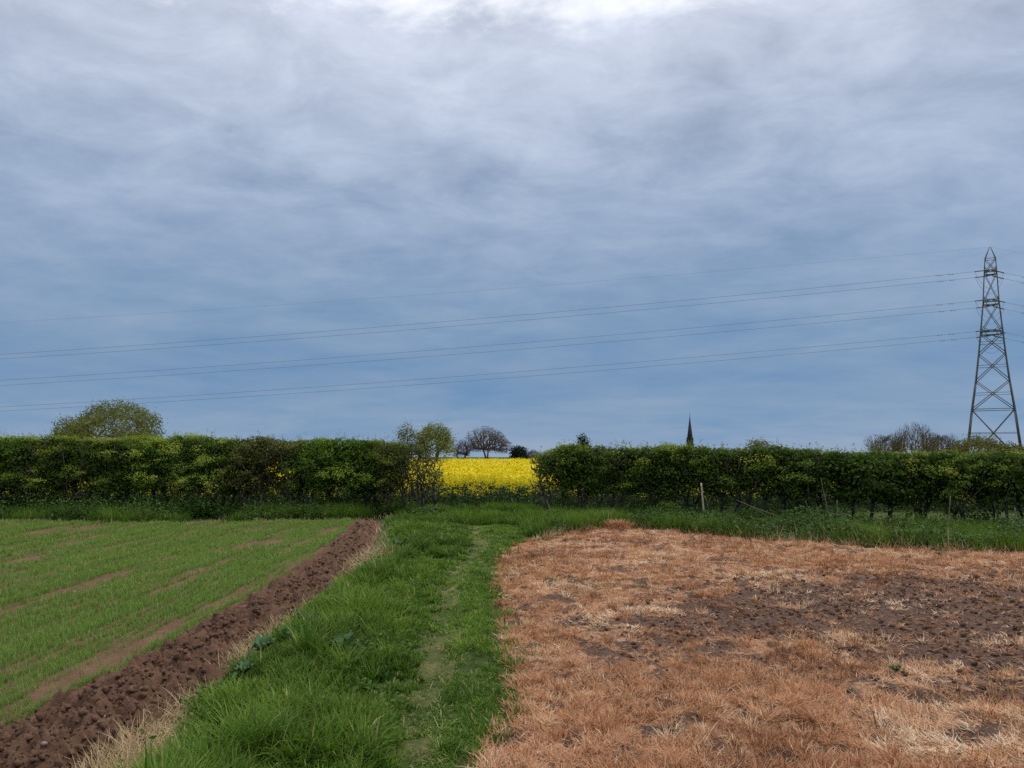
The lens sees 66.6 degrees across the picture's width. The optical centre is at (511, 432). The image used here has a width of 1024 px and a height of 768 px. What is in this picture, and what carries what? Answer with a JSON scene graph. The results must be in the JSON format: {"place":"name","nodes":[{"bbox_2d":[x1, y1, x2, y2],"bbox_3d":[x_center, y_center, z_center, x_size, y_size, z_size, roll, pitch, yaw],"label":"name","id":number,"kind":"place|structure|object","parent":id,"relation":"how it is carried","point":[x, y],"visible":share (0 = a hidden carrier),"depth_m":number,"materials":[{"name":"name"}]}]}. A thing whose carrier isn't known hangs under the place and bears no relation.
{"place":"outdoors","nodes":[
{"label":"outdoors","id":0,"kind":"place"},
{"bbox_2d":[0,498,1023,552],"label":"hedge foot grass","id":1,"kind":"structure","parent":0,"point":[529,518],"depth_m":18.46,"materials":[{"name":"green plant"}]},
{"bbox_2d":[0,0,1023,456],"label":"sky","id":2,"kind":"structure","parent":0,"point":[158,157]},
{"bbox_2d":[1,499,1023,552],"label":"dead stems","id":3,"kind":"object","parent":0,"point":[948,548],"depth_m":15.17,"materials":[{"name":"brown plant"}]},
{"bbox_2d":[4,457,1023,767],"bbox_3d":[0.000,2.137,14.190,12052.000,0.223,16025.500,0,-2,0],"label":"ground","id":4,"kind":"structure","parent":0,"point":[480,657],"depth_m":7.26,"materials":[{"name":"green plant"}]},
{"bbox_2d":[47,414,82,444],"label":"tree","id":5,"kind":"object","parent":4,"relation":"on","point":[61,426],"visible":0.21,"depth_m":117.10,"materials":[{"name":"green plant"}]},
{"bbox_2d":[49,396,167,441],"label":"oak tree","id":6,"kind":"object","parent":4,"relation":"on","point":[115,413],"visible":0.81,"depth_m":116.79,"materials":[{"name":"green plant"}]},
{"bbox_2d":[0,517,357,726],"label":"crop field","id":7,"kind":"structure","parent":4,"relation":"on","point":[82,670],"depth_m":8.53,"materials":[{"name":"green plant"}]},
{"bbox_2d":[0,519,380,767],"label":"turned soil","id":8,"kind":"structure","parent":4,"relation":"on","point":[58,698],"depth_m":5.76,"materials":[{"name":"brown soil"}]},
{"bbox_2d":[57,522,403,767],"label":"dry grass","id":9,"kind":"structure","parent":8,"relation":"on","point":[130,739],"depth_m":4.52,"materials":[{"name":"beige plant"}]},
{"bbox_2d":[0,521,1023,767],"bbox_3d":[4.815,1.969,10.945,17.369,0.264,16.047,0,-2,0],"label":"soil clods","id":10,"kind":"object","parent":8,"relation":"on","point":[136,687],"visible":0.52,"depth_m":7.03,"materials":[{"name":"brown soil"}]},
{"bbox_2d":[0,430,416,516],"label":"hedge","id":11,"kind":"object","parent":4,"relation":"on","point":[32,464],"visible":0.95,"depth_m":21.84,"materials":[{"name":"green plant"}]},
{"bbox_2d":[231,658,257,677],"bbox_3d":[-1.835,1.626,5.378,0.164,0.101,0.202,0,-2,6],"label":"dock plant","id":12,"kind":"object","parent":4,"relation":"on","point":[244,667],"visible":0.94,"depth_m":5.38,"materials":[{"name":"green plant"}]},
{"bbox_2d":[246,633,279,657],"bbox_3d":[-1.913,1.639,6.029,0.241,0.148,0.296,0,-2,4],"label":"dock plant","id":13,"kind":"object","parent":4,"relation":"on","point":[261,642],"visible":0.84,"depth_m":6.04,"materials":[{"name":"green plant"}]},
{"bbox_2d":[274,624,304,637],"bbox_3d":[-1.843,1.658,6.540,0.268,0.110,0.293,0,-2,-1],"label":"dock plant","id":14,"kind":"object","parent":4,"relation":"on","point":[287,633],"visible":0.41,"depth_m":6.49,"materials":[{"name":"green plant"}]},
{"bbox_2d":[291,610,325,620],"bbox_3d":[-1.852,1.664,7.117,0.294,0.121,0.322,-1,-2,17],"label":"dock plant","id":15,"kind":"object","parent":4,"relation":"on","point":[309,615],"visible":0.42,"depth_m":7.15,"materials":[{"name":"green plant"}]},
{"bbox_2d":[321,631,367,648],"bbox_3d":[-1.319,1.646,6.217,0.366,0.138,0.334,-1,-2,23],"label":"dock plant","id":16,"kind":"object","parent":4,"relation":"on","point":[349,636],"visible":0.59,"depth_m":6.19,"materials":[{"name":"green plant"}]},
{"bbox_2d":[388,538,409,545],"bbox_3d":[-1.919,1.846,13.305,0.469,0.177,0.428,1,-2,-23],"label":"dock plant","id":17,"kind":"object","parent":4,"relation":"on","point":[396,540],"visible":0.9,"depth_m":13.25,"materials":[{"name":"green plant"}]},
{"bbox_2d":[392,417,419,448],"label":"slender tree","id":18,"kind":"object","parent":4,"relation":"on","point":[410,435],"visible":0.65,"depth_m":94.78,"materials":[{"name":"green plant"}]},
{"bbox_2d":[365,436,448,514],"bbox_3d":[-2.861,1.232,21.422,2.225,2.319,2.002,0,-2,0],"label":"shrub","id":19,"kind":"object","parent":4,"relation":"on","point":[434,474],"visible":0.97,"depth_m":21.41,"materials":[{"name":"green plant"}]},
{"bbox_2d":[340,524,492,767],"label":"footpath","id":20,"kind":"structure","parent":4,"relation":"on","point":[433,656],"depth_m":5.86,"materials":[{"name":"green plant"}]},
{"bbox_2d":[422,505,441,511],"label":"dock plant","id":21,"kind":"object","parent":4,"relation":"on","point":[433,509],"visible":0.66,"depth_m":21.09,"materials":[{"name":"green plant"}]},
{"bbox_2d":[412,421,458,461],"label":"round tree","id":22,"kind":"object","parent":4,"relation":"on","point":[443,437],"visible":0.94,"depth_m":93.86,"materials":[{"name":"green plant"}]},
{"bbox_2d":[453,440,470,458],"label":"bare tree","id":23,"kind":"object","parent":4,"relation":"on","point":[464,453],"visible":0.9,"depth_m":151.19,"materials":[{"name":"plant"}]},
{"bbox_2d":[464,425,512,458],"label":"bare tree","id":24,"kind":"object","parent":4,"relation":"on","point":[493,437],"visible":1,"depth_m":148.33,"materials":[{"name":"brown plant"}]},
{"bbox_2d":[0,492,1023,767],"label":"nettles","id":25,"kind":"object","parent":4,"relation":"on","point":[816,516],"visible":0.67,"depth_m":16.77,"materials":[{"name":"green plant"}]},
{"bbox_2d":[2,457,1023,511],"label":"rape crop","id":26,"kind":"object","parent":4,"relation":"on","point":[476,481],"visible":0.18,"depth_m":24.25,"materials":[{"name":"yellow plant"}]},
{"bbox_2d":[509,445,528,458],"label":"evergreen tree","id":27,"kind":"object","parent":4,"relation":"on","point":[518,451],"visible":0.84,"depth_m":149.07,"materials":[{"name":"green plant"}]},
{"bbox_2d":[527,449,538,458],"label":"pale tree","id":28,"kind":"object","parent":4,"relation":"on","point":[531,453],"visible":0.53,"depth_m":159.19,"materials":[{"name":"plant"}]},
{"bbox_2d":[576,433,589,447],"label":"conifer tree","id":29,"kind":"object","parent":4,"relation":"on","point":[583,440],"visible":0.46,"depth_m":149.67,"materials":[{"name":"green plant"}]},
{"bbox_2d":[599,518,635,529],"bbox_3d":[2.437,2.135,17.872,0.991,0.379,0.765,0,-2,0],"label":"grass mound","id":30,"kind":"object","parent":4,"relation":"on","point":[621,525],"depth_m":17.74,"materials":[{"name":"brown plant"}]},
{"bbox_2d":[686,415,693,446],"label":"church","id":31,"kind":"structure","parent":4,"relation":"on","point":[689,436],"depth_m":698.75,"materials":[{"name":"stone"}]},
{"bbox_2d":[700,483,704,512],"bbox_3d":[4.580,1.725,18.693,0.132,1.031,0.046,0,-2,0],"label":"stake","id":32,"kind":"object","parent":4,"relation":"on","point":[702,496],"visible":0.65,"depth_m":18.68,"materials":[{"name":"grey wood"}]},
{"bbox_2d":[463,527,1023,767],"bbox_3d":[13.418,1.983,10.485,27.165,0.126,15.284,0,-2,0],"label":"dead grass field","id":33,"kind":"structure","parent":4,"relation":"on","point":[863,625],"depth_m":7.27,"materials":[{"name":"brown plant"}]},
{"bbox_2d":[886,664,901,670],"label":"weed plant","id":34,"kind":"object","parent":33,"relation":"on","point":[895,667],"visible":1,"depth_m":5.96,"materials":[{"name":"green plant"}]},
{"bbox_2d":[744,437,773,449],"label":"distant tree","id":35,"kind":"object","parent":4,"relation":"on","point":[756,442],"visible":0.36,"depth_m":159.44,"materials":[{"name":"green plant"}]},
{"bbox_2d":[530,436,1023,522],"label":"hedge","id":36,"kind":"object","parent":4,"relation":"on","point":[667,471],"visible":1,"depth_m":18.75,"materials":[{"name":"green plant"}]},
{"bbox_2d":[821,480,830,520],"bbox_3d":[7.051,1.611,17.481,0.261,1.182,0.030,0,-2,-3],"label":"sapling stem","id":37,"kind":"object","parent":4,"relation":"on","point":[825,498],"visible":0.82,"depth_m":17.48,"materials":[{"name":"wood"}]},
{"bbox_2d":[863,432,903,452],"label":"bare tree","id":38,"kind":"object","parent":4,"relation":"on","point":[878,441],"visible":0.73,"depth_m":131.62,"materials":[{"name":"brown plant"}]},
{"bbox_2d":[884,422,948,453],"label":"bare tree","id":39,"kind":"object","parent":4,"relation":"on","point":[923,441],"visible":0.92,"depth_m":128.64,"materials":[{"name":"brown plant"}]},
{"bbox_2d":[917,433,960,452],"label":"bare tree","id":40,"kind":"object","parent":4,"relation":"on","point":[942,438],"visible":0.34,"depth_m":132.25,"materials":[{"name":"brown plant"}]},
{"bbox_2d":[948,496,950,520],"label":"sapling stem","id":41,"kind":"object","parent":4,"relation":"on","point":[949,508],"visible":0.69,"depth_m":16.45,"materials":[{"name":"wood"}]},
{"bbox_2d":[949,433,1015,457],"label":"green bush","id":42,"kind":"object","parent":4,"relation":"on","point":[978,443],"visible":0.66,"depth_m":123.41,"materials":[{"name":"green plant"}]},
{"bbox_2d":[968,247,1021,450],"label":"pylon","id":43,"kind":"object","parent":4,"relation":"on","point":[986,305],"visible":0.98,"depth_m":173.65,"materials":[{"name":"metal"}]},
{"bbox_2d":[0,272,967,354],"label":"power cable","id":44,"kind":"object","parent":43,"relation":"hanging from","point":[505,316],"visible":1,"depth_m":183.78,"materials":[{"name":"metal"}]},
{"bbox_2d":[0,308,970,385],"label":"power cable","id":45,"kind":"object","parent":43,"relation":"hanging from","point":[503,350],"visible":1,"depth_m":190.91,"materials":[{"name":"metal"}]},
{"bbox_2d":[6,277,974,358],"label":"power cable","id":46,"kind":"object","parent":43,"relation":"hanging from","point":[521,320],"visible":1,"depth_m":189.03,"materials":[{"name":"metal"}]},
{"bbox_2d":[7,331,975,406],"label":"power cable","id":47,"kind":"object","parent":43,"relation":"hanging from","point":[510,372],"visible":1,"depth_m":181.64,"materials":[{"name":"metal"}]},
{"bbox_2d":[12,301,971,379],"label":"power cable","id":48,"kind":"object","parent":43,"relation":"hanging from","point":[501,344],"visible":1,"depth_m":182.43,"materials":[{"name":"metal"}]},
{"bbox_2d":[0,247,984,322],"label":"power cable","id":49,"kind":"object","parent":43,"relation":"attached to","point":[504,288],"visible":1,"depth_m":186.98,"materials":[{"name":"metal"}]},
{"bbox_2d":[11,337,975,410],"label":"power cable","id":50,"kind":"object","parent":43,"relation":"hanging from","point":[511,377],"visible":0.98,"depth_m":190.64,"materials":[{"name":"metal"}]},
{"bbox_2d":[997,441,1023,454],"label":"distant bush","id":51,"kind":"object","parent":4,"relation":"on","point":[1018,447],"visible":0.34,"depth_m":121.18,"materials":[{"name":"green plant"}]}
]}

